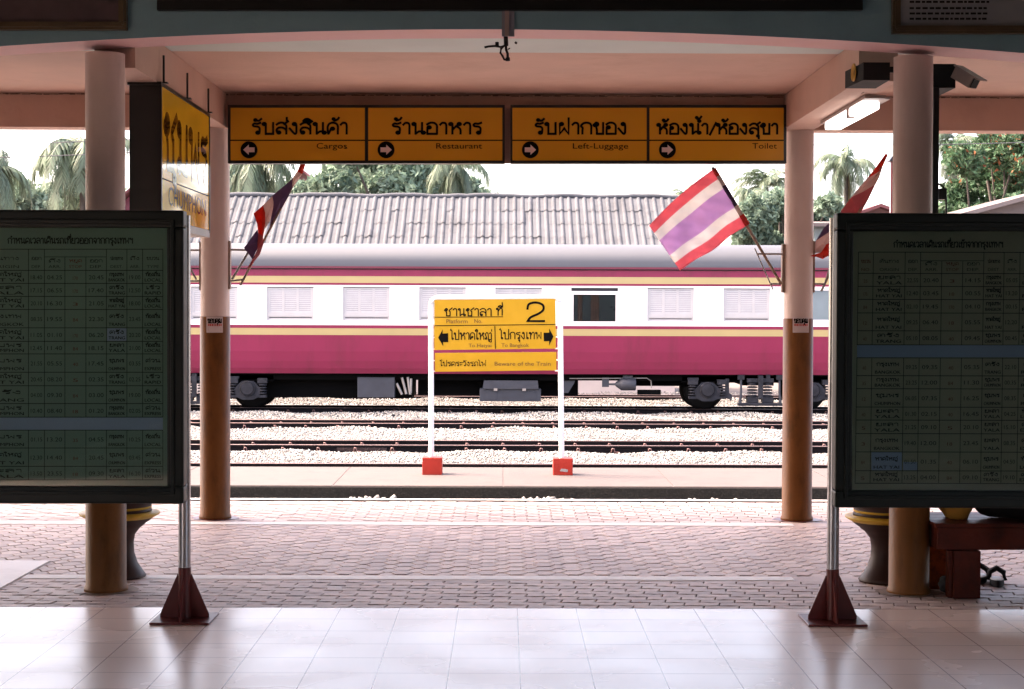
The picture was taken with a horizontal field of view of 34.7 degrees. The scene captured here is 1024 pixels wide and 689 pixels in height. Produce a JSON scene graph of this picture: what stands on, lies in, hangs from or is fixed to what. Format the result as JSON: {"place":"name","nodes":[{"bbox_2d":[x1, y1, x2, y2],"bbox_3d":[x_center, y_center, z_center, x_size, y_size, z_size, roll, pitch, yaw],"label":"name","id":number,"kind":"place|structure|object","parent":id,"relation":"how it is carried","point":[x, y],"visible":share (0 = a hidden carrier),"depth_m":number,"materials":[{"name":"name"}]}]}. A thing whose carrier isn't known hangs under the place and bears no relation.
{"place":"outdoors","nodes":[
{"label":"outdoors","id":0,"kind":"place"},
{"bbox_2d":[0,560,49,588],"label":"concrete path","id":1,"kind":"structure","parent":0,"point":[11,571],"depth_m":9.98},
{"bbox_2d":[0,152,128,157],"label":"power line","id":2,"kind":"object","parent":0,"point":[45,156],"visible":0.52,"depth_m":57.78,"materials":[{"name":"metal"}]},
{"bbox_2d":[0,139,128,144],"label":"power line","id":3,"kind":"object","parent":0,"point":[48,142],"visible":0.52,"depth_m":57.77,"materials":[{"name":"metal"}]},
{"bbox_2d":[125,189,129,209],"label":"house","id":4,"kind":"structure","parent":0,"point":[127,199],"depth_m":63.83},
{"bbox_2d":[299,171,309,180],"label":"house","id":5,"kind":"structure","parent":0,"point":[305,174],"depth_m":91.77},
{"bbox_2d":[191,192,677,394],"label":"storage shed","id":6,"kind":"structure","parent":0,"point":[455,218],"depth_m":48.66,"materials":[{"name":"grey metal"}]},
{"bbox_2d":[0,130,984,244],"label":"sky","id":7,"kind":"structure","parent":0,"point":[596,179],"materials":[{"name":"white"}]},
{"bbox_2d":[0,607,1023,688],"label":"tile floor","id":8,"kind":"structure","parent":0,"point":[316,648],"depth_m":7.70,"materials":[{"name":"white tile"}]},
{"bbox_2d":[0,210,218,624],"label":"timetable board","id":9,"kind":"object","parent":8,"relation":"on","point":[95,356],"visible":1,"depth_m":8.29,"materials":[{"name":"metal"}]},
{"bbox_2d":[0,0,1023,133],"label":"station building","id":10,"kind":"structure","parent":8,"relation":"on","point":[798,64],"depth_m":10.52,"materials":[{"name":"pink paint"}]},
{"bbox_2d":[0,0,127,30],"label":"framed picture","id":11,"kind":"object","parent":10,"relation":"attached to","point":[63,15],"visible":1,"depth_m":8.92,"materials":[{"name":"gold metal"}]},
{"bbox_2d":[127,55,212,237],"bbox_3d":[-2.201,-1.249,10.675,0.226,1.035,1.644,0,1,0],"label":"station name sign","id":12,"kind":"object","parent":10,"relation":"hanging from","point":[169,148],"visible":0.98,"depth_m":10.10,"materials":[{"name":"yellow paint"}]},
{"bbox_2d":[228,105,504,163],"bbox_3d":[-1.082,-1.563,12.229,2.057,0.441,0.109,0,1,0],"label":"direction sign","id":13,"kind":"object","parent":10,"relation":"hanging from","point":[366,134],"visible":1,"depth_m":12.18,"materials":[{"name":"yellow paint"}]},
{"bbox_2d":[484,11,516,60],"bbox_3d":[-0.061,-1.684,8.946,0.182,0.274,0.042,0,1,0],"label":"cable bundle","id":14,"kind":"object","parent":10,"relation":"hanging from","point":[507,24],"visible":1,"depth_m":8.94,"materials":[{"name":"plastic"}]},
{"bbox_2d":[503,96,511,163],"bbox_3d":[-0.034,-1.609,12.308,0.063,0.501,0.030,0,1,0],"label":"sign hanger","id":15,"kind":"object","parent":10,"relation":"hanging from","point":[507,101],"visible":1,"depth_m":12.29,"materials":[{"name":"paint"}]},
{"bbox_2d":[157,0,862,10],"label":"notice board","id":16,"kind":"object","parent":10,"relation":"attached to","point":[509,5],"visible":1,"depth_m":8.90,"materials":[{"name":"black paint"}]},
{"bbox_2d":[511,105,786,163],"bbox_3d":[1.016,-1.565,12.239,2.054,0.441,0.109,0,1,0],"label":"direction sign","id":17,"kind":"object","parent":10,"relation":"hanging from","point":[648,134],"visible":1,"depth_m":12.19,"materials":[{"name":"yellow paint"}]},
{"bbox_2d":[820,95,889,129],"bbox_3d":[2.311,-1.544,11.005,0.205,0.098,1.450,0,1,0],"label":"fluorescent lamp","id":18,"kind":"object","parent":10,"relation":"attached to","point":[856,110],"visible":1,"depth_m":10.73,"materials":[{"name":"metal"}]},
{"bbox_2d":[845,62,892,88],"bbox_3d":[2.101,-1.565,9.498,0.270,0.117,0.360,0,1,0],"label":"loudspeaker","id":19,"kind":"object","parent":10,"relation":"attached to","point":[869,75],"visible":0.98,"depth_m":9.36,"materials":[{"name":"black plastic"}]},
{"bbox_2d":[933,64,955,95],"bbox_3d":[2.552,-1.576,9.790,0.265,0.140,0.380,0,1,0],"label":"camera bracket","id":20,"kind":"object","parent":10,"relation":"attached to","point":[943,81],"visible":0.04,"depth_m":9.60,"materials":[{"name":"black metal"}]},
{"bbox_2d":[932,87,938,212],"bbox_3d":[2.474,-0.912,9.614,0.036,1.180,0.060,0,1,0],"label":"steel post","id":21,"kind":"object","parent":20,"relation":"hanging from","point":[935,171],"visible":0.42,"depth_m":9.58,"materials":[{"name":"black metal"}]},
{"bbox_2d":[938,183,946,212],"bbox_3d":[2.518,-0.776,9.617,0.070,0.339,0.060,0,1,0],"label":"alarm bell","id":22,"kind":"object","parent":21,"relation":"attached to","point":[942,193],"visible":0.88,"depth_m":9.59,"materials":[{"name":"black paint"}]},
{"bbox_2d":[891,0,1023,34],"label":"framed picture","id":23,"kind":"object","parent":10,"relation":"attached to","point":[957,17],"visible":1,"depth_m":8.94,"materials":[{"name":"gold metal"}]},
{"bbox_2d":[951,65,986,88],"bbox_3d":[2.643,-1.555,9.526,0.088,0.145,0.215,-1,2,-40],"label":"security camera","id":24,"kind":"object","parent":10,"relation":"attached to","point":[965,76],"visible":1,"depth_m":9.50,"materials":[{"name":"black paint"}]},
{"bbox_2d":[798,213,1023,626],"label":"timetable board","id":25,"kind":"object","parent":8,"relation":"on","point":[926,363],"visible":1,"depth_m":8.31,"materials":[{"name":"metal"}]},
{"bbox_2d":[0,501,1023,609],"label":"brick paving","id":26,"kind":"structure","parent":0,"point":[357,550],"depth_m":10.57,"materials":[{"name":"brick"}]},
{"bbox_2d":[73,51,138,594],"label":"pillar","id":27,"kind":"structure","parent":26,"relation":"on","point":[106,548],"depth_m":9.15,"materials":[{"name":"paint"}]},
{"bbox_2d":[79,504,159,579],"bbox_3d":[-2.349,0.966,9.719,0.559,0.826,0.544,1,1,21],"label":"planter","id":28,"kind":"object","parent":26,"relation":"on","point":[139,516],"visible":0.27,"depth_m":9.65,"materials":[{"name":"brown ceramic"}]},
{"bbox_2d":[191,128,238,520],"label":"pillar","id":29,"kind":"structure","parent":26,"relation":"on","point":[214,416],"depth_m":12.35,"materials":[{"name":"paint"}]},
{"bbox_2d":[191,242,200,289],"bbox_3d":[-2.431,-0.594,12.429,0.175,0.365,0.060,0,1,0],"label":"flag bracket","id":30,"kind":"object","parent":29,"relation":"attached to","point":[192,272],"visible":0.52,"depth_m":12.40,"materials":[{"name":"grey metal"}]},
{"bbox_2d":[206,317,222,332],"bbox_3d":[-2.236,-0.149,12.334,0.122,0.119,0.019,0,1,-8],"label":"sticker","id":31,"kind":"object","parent":29,"relation":"attached to","point":[214,324],"visible":1,"depth_m":12.33,"materials":[{"name":"white paper"}]},
{"bbox_2d":[228,241,247,288],"bbox_3d":[-2.072,-0.601,12.430,0.163,0.365,0.060,0,1,0],"label":"flag bracket","id":32,"kind":"object","parent":29,"relation":"attached to","point":[229,265],"visible":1,"depth_m":12.41,"materials":[{"name":"grey metal"}]},
{"bbox_2d":[239,164,304,285],"bbox_3d":[-1.810,-0.905,12.394,0.510,0.926,0.089,0,1,0],"label":"striped flag","id":33,"kind":"object","parent":32,"relation":"attached to","point":[269,209],"visible":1,"depth_m":12.40,"materials":[{"name":"red fabric"}]},
{"bbox_2d":[191,503,826,505],"bbox_3d":[-0.067,1.303,13.399,12.000,0.001,0.078,0,1,0],"label":"painted line","id":34,"kind":"object","parent":26,"relation":"on","point":[512,504],"visible":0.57,"depth_m":13.40,"materials":[{"name":"paint"}]},
{"bbox_2d":[0,521,1023,583],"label":"paving strip","id":35,"kind":"object","parent":26,"relation":"attached to","point":[800,579],"visible":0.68,"depth_m":9.81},
{"bbox_2d":[0,521,793,525],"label":"painted line","id":36,"kind":"object","parent":35,"relation":"on","point":[412,523],"visible":0.9,"depth_m":12.16,"materials":[{"name":"paint"}]},
{"bbox_2d":[22,575,793,579],"bbox_3d":[-0.611,1.381,9.733,4.560,0.001,0.147,0,1,0],"label":"painted line","id":37,"kind":"object","parent":35,"relation":"on","point":[437,577],"visible":0.92,"depth_m":9.73,"materials":[{"name":"paint"}]},
{"bbox_2d":[845,508,888,585],"bbox_3d":[2.212,0.987,9.662,0.573,0.819,0.525,0,1,0],"label":"planter","id":38,"kind":"object","parent":35,"relation":"on","point":[873,523],"visible":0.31,"depth_m":9.58,"materials":[{"name":"brown ceramic"}]},
{"bbox_2d":[980,563,989,584],"bbox_3d":[2.754,1.345,9.671,0.121,0.102,0.250,1,1,23],"label":"sandal","id":39,"kind":"object","parent":35,"relation":"on","point":[983,576],"visible":0.44,"depth_m":9.68,"materials":[{"name":"rubber"}]},
{"bbox_2d":[773,130,821,521],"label":"pillar","id":40,"kind":"structure","parent":26,"relation":"on","point":[797,415],"depth_m":12.37,"materials":[{"name":"paint"}]},
{"bbox_2d":[754,244,785,292],"bbox_3d":[1.954,-0.577,12.450,0.240,0.366,0.060,0,1,0],"label":"flag bracket","id":41,"kind":"object","parent":40,"relation":"attached to","point":[783,256],"visible":1,"depth_m":12.43,"materials":[{"name":"grey metal"}]},
{"bbox_2d":[649,166,781,283],"bbox_3d":[1.548,-0.905,12.457,1.005,0.890,0.158,0,1,0],"label":"striped flag","id":42,"kind":"object","parent":41,"relation":"attached to","point":[703,215],"visible":1,"depth_m":12.44,"materials":[{"name":"fabric"}]},
{"bbox_2d":[793,317,808,332],"bbox_3d":[2.176,-0.149,12.354,0.123,0.119,0.019,0,1,-2],"label":"sticker","id":43,"kind":"object","parent":40,"relation":"attached to","point":[800,324],"visible":1,"depth_m":12.35,"materials":[{"name":"white paper"}]},
{"bbox_2d":[813,241,828,292],"bbox_3d":[2.370,-0.589,12.451,0.202,0.391,0.060,0,1,0],"label":"flag bracket","id":44,"kind":"object","parent":40,"relation":"attached to","point":[814,284],"visible":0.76,"depth_m":12.42,"materials":[{"name":"grey metal"}]},
{"bbox_2d":[811,154,887,290],"bbox_3d":[2.543,-0.923,12.410,0.595,1.047,0.094,0,1,0],"label":"striped flag","id":45,"kind":"object","parent":44,"relation":"attached to","point":[857,201],"visible":0.74,"depth_m":12.42,"materials":[{"name":"red fabric"}]},
{"bbox_2d":[875,54,944,596],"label":"pillar","id":46,"kind":"structure","parent":26,"relation":"on","point":[909,551],"depth_m":9.17,"materials":[{"name":"paint"}]},
{"bbox_2d":[938,576,945,591],"bbox_3d":[2.486,1.360,9.314,0.122,0.090,0.242,0,1,0],"label":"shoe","id":47,"kind":"object","parent":26,"relation":"on","point":[941,582],"visible":0.36,"depth_m":9.29,"materials":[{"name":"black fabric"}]},
{"bbox_2d":[929,512,1023,598],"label":"bench","id":48,"kind":"object","parent":26,"relation":"on","point":[962,543],"visible":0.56,"depth_m":9.12,"materials":[{"name":"brown wood"}]},
{"bbox_2d":[929,546,945,588],"bbox_3d":[2.453,1.256,9.443,0.188,0.288,0.094,0,1,0],"label":"bench leg","id":49,"kind":"object","parent":48,"relation":"attached to","point":[937,567],"visible":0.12,"depth_m":9.41,"materials":[{"name":"red wood"}]},
{"bbox_2d":[939,508,972,519],"bbox_3d":[2.529,0.809,9.352,0.294,0.358,0.267,0,1,0],"label":"pot","id":50,"kind":"object","parent":48,"relation":"on","point":[958,513],"visible":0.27,"depth_m":9.26,"materials":[{"name":"yellow ceramic"}]},
{"bbox_2d":[975,508,1023,518],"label":"black bag","id":51,"kind":"object","parent":48,"relation":"on","point":[1017,513],"visible":0.18,"depth_m":9.27,"materials":[{"name":"fabric"}]},
{"bbox_2d":[986,565,1006,587],"bbox_3d":[2.816,1.347,9.578,0.125,0.102,0.241,1,1,29],"label":"sandal","id":52,"kind":"object","parent":26,"relation":"on","point":[997,581],"visible":1,"depth_m":9.60,"materials":[{"name":"black rubber"}]},
{"bbox_2d":[634,164,647,190],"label":"lattice mast","id":53,"kind":"object","parent":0,"point":[644,169],"visible":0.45,"depth_m":239.58,"materials":[{"name":"metal"}]},
{"bbox_2d":[675,383,827,394],"bbox_3d":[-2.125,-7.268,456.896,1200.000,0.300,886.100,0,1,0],"label":"ground","id":54,"kind":"structure","parent":0,"point":[734,388],"depth_m":53.28,"materials":[{"name":"soil"}]},
{"bbox_2d":[0,148,31,209],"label":"coconut palm","id":55,"kind":"object","parent":54,"relation":"on","point":[9,174],"visible":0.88,"depth_m":59.82,"materials":[{"name":"green plant"}]},
{"bbox_2d":[0,162,128,209],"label":"leafy tree","id":56,"kind":"object","parent":54,"relation":"on","point":[38,201],"visible":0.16,"depth_m":71.50,"materials":[{"name":"green plant"}]},
{"bbox_2d":[28,136,128,209],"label":"coconut palm","id":57,"kind":"object","parent":54,"relation":"on","point":[67,166],"visible":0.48,"depth_m":62.51,"materials":[{"name":"green plant"}]},
{"bbox_2d":[230,164,299,193],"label":"coconut palm","id":58,"kind":"object","parent":54,"relation":"on","point":[252,178],"visible":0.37,"depth_m":61.24,"materials":[{"name":"green plant"}]},
{"bbox_2d":[230,167,312,193],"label":"leafy tree","id":59,"kind":"object","parent":54,"relation":"on","point":[300,186],"visible":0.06,"depth_m":70.40,"materials":[{"name":"green plant"}]},
{"bbox_2d":[306,164,487,193],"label":"leafy tree","id":60,"kind":"object","parent":54,"relation":"on","point":[378,178],"visible":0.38,"depth_m":63.82,"materials":[{"name":"green plant"}]},
{"bbox_2d":[425,164,490,193],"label":"coconut palm","id":61,"kind":"object","parent":54,"relation":"on","point":[456,177],"visible":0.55,"depth_m":59.59,"materials":[{"name":"green plant"}]},
{"bbox_2d":[191,467,826,499],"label":"platform","id":62,"kind":"structure","parent":54,"relation":"on","point":[534,492],"depth_m":19.21,"materials":[{"name":"grey concrete"}]},
{"bbox_2d":[191,466,826,486],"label":"platform slabs","id":63,"kind":"structure","parent":62,"relation":"on","point":[515,476],"depth_m":20.27,"materials":[{"name":"beige concrete"}]},
{"bbox_2d":[422,294,572,474],"bbox_3d":[-0.178,0.501,20.614,1.883,2.265,0.242,0,1,0],"label":"platform sign","id":64,"kind":"object","parent":63,"relation":"on","point":[467,322],"visible":1,"depth_m":20.57,"materials":[{"name":"yellow metal"}]},
{"bbox_2d":[886,156,892,212],"bbox_3d":[4.827,-0.309,19.961,0.549,3.942,0.180,0,1,0],"label":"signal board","id":65,"kind":"object","parent":63,"relation":"on","point":[890,159],"visible":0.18,"depth_m":19.88,"materials":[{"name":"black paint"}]},
{"bbox_2d":[191,401,827,463],"bbox_3d":[-0.148,1.942,30.024,80.000,0.400,32.050,0,1,0],"label":"ballast bed","id":66,"kind":"object","parent":54,"relation":"on","point":[475,404],"depth_m":36.40,"materials":[{"name":"grey gravel"}]},
{"bbox_2d":[191,462,826,467],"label":"railway track","id":67,"kind":"structure","parent":66,"relation":"on","point":[197,464],"depth_m":24.32,"materials":[{"name":"metal"}]},
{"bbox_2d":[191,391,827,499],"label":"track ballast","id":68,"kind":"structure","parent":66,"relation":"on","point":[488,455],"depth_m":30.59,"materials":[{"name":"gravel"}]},
{"bbox_2d":[191,439,827,453],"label":"railway track","id":69,"kind":"structure","parent":66,"relation":"on","point":[586,446],"depth_m":27.65,"materials":[{"name":"metal"}]},
{"bbox_2d":[191,419,827,430],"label":"railway track","id":70,"kind":"structure","parent":66,"relation":"on","point":[462,424],"depth_m":32.85,"materials":[{"name":"brown metal"}]},
{"bbox_2d":[191,405,827,414],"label":"railway track","id":71,"kind":"structure","parent":66,"relation":"on","point":[637,410],"depth_m":37.84,"materials":[{"name":"metal"}]},
{"bbox_2d":[191,243,828,408],"bbox_3d":[-0.779,-0.424,38.287,19.400,3.815,2.840,0,1,0],"label":"passenger coach","id":72,"kind":"object","parent":71,"relation":"on","point":[332,320],"visible":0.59,"depth_m":36.92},
{"bbox_2d":[191,286,237,321],"bbox_3d":[-6.689,-0.902,36.903,1.051,0.803,0.052,0,1,0],"label":"window","id":73,"kind":"structure","parent":72,"relation":"in","point":[195,292],"depth_m":36.89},
{"bbox_2d":[267,287,313,322],"bbox_3d":[-4.981,-0.897,36.911,1.051,0.803,0.052,0,1,0],"label":"window","id":74,"kind":"structure","parent":72,"relation":"in","point":[284,304],"depth_m":36.90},
{"bbox_2d":[343,287,389,322],"bbox_3d":[-3.272,-0.891,36.919,1.052,0.803,0.052,0,1,0],"label":"window","id":75,"kind":"structure","parent":72,"relation":"in","point":[360,304],"depth_m":36.91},
{"bbox_2d":[419,287,465,322],"bbox_3d":[-1.563,-0.885,36.927,1.052,0.803,0.052,0,1,0],"label":"window","id":76,"kind":"structure","parent":72,"relation":"in","point":[425,293],"depth_m":36.91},
{"bbox_2d":[495,288,541,294],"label":"window","id":77,"kind":"structure","parent":72,"relation":"in","point":[498,291],"depth_m":36.91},
{"bbox_2d":[571,288,617,323],"bbox_3d":[1.858,-0.873,36.944,1.053,0.803,0.070,0,1,0],"label":"window","id":78,"kind":"structure","parent":72,"relation":"in","point":[588,305],"depth_m":36.96,"materials":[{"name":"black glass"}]},
{"bbox_2d":[647,288,693,323],"bbox_3d":[3.570,-0.868,36.951,1.053,0.803,0.052,0,1,0],"label":"window","id":79,"kind":"structure","parent":72,"relation":"in","point":[664,305],"depth_m":36.93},
{"bbox_2d":[723,288,769,323],"bbox_3d":[5.282,-0.862,36.959,1.054,0.803,0.052,0,1,0],"label":"window","id":80,"kind":"structure","parent":72,"relation":"in","point":[740,305],"depth_m":36.94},
{"bbox_2d":[813,289,828,323],"bbox_3d":[6.995,-0.856,36.968,1.054,0.803,0.070,0,1,0],"label":"window","id":81,"kind":"structure","parent":72,"relation":"in","point":[820,298],"depth_m":36.95,"materials":[{"name":"white glass"}]},
{"bbox_2d":[194,393,827,401],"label":"railway track","id":82,"kind":"structure","parent":66,"relation":"on","point":[632,397],"depth_m":43.04,"materials":[{"name":"metal"}]},
{"bbox_2d":[672,184,691,195],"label":"coconut palm","id":83,"kind":"object","parent":54,"relation":"on","point":[677,192],"visible":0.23,"depth_m":95.81,"materials":[{"name":"green plant"}]},
{"bbox_2d":[733,188,764,204],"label":"coconut palm","id":84,"kind":"object","parent":54,"relation":"on","point":[743,193],"visible":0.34,"depth_m":77.58,"materials":[{"name":"green plant"}]},
{"bbox_2d":[730,168,784,196],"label":"coconut palm","id":85,"kind":"object","parent":54,"relation":"on","point":[761,179],"visible":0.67,"depth_m":83.63,"materials":[{"name":"green plant"}]},
{"bbox_2d":[729,186,845,244],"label":"leafy tree","id":86,"kind":"object","parent":54,"relation":"on","point":[764,214],"visible":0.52,"depth_m":60.22,"materials":[{"name":"green plant"}]},
{"bbox_2d":[813,221,828,241],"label":"house","id":87,"kind":"structure","parent":54,"relation":"on","point":[818,227],"depth_m":58.58,"materials":[{"name":"grey"}]},
{"bbox_2d":[814,145,875,204],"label":"coconut palm","id":88,"kind":"object","parent":54,"relation":"on","point":[843,166],"visible":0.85,"depth_m":73.48,"materials":[{"name":"green plant"}]},
{"bbox_2d":[861,204,889,212],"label":"house","id":89,"kind":"structure","parent":54,"relation":"on","point":[880,208],"depth_m":61.69,"materials":[{"name":"pink"}]},
{"bbox_2d":[938,134,1023,212],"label":"leafy tree","id":90,"kind":"object","parent":54,"relation":"on","point":[991,172],"visible":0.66,"depth_m":52.89,"materials":[{"name":"green plant"}]},
{"bbox_2d":[814,142,1023,144],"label":"power line","id":91,"kind":"object","parent":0,"point":[939,144],"visible":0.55,"depth_m":49.93,"materials":[{"name":"metal"}]},
{"bbox_2d":[949,194,1023,212],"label":"house","id":92,"kind":"structure","parent":0,"point":[1013,204],"depth_m":46.00,"materials":[{"name":"white"}]},
{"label":"platform base","id":93,"kind":"structure","parent":0,"visible":0},
{"bbox_2d":[191,498,826,502],"bbox_3d":[-0.071,1.922,13.718,48.000,1.255,0.095,0,1,0],"label":"platform edge","id":94,"kind":"object","parent":93,"relation":"attached to","point":[499,500],"visible":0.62,"depth_m":13.66,"materials":[{"name":"pink concrete"}]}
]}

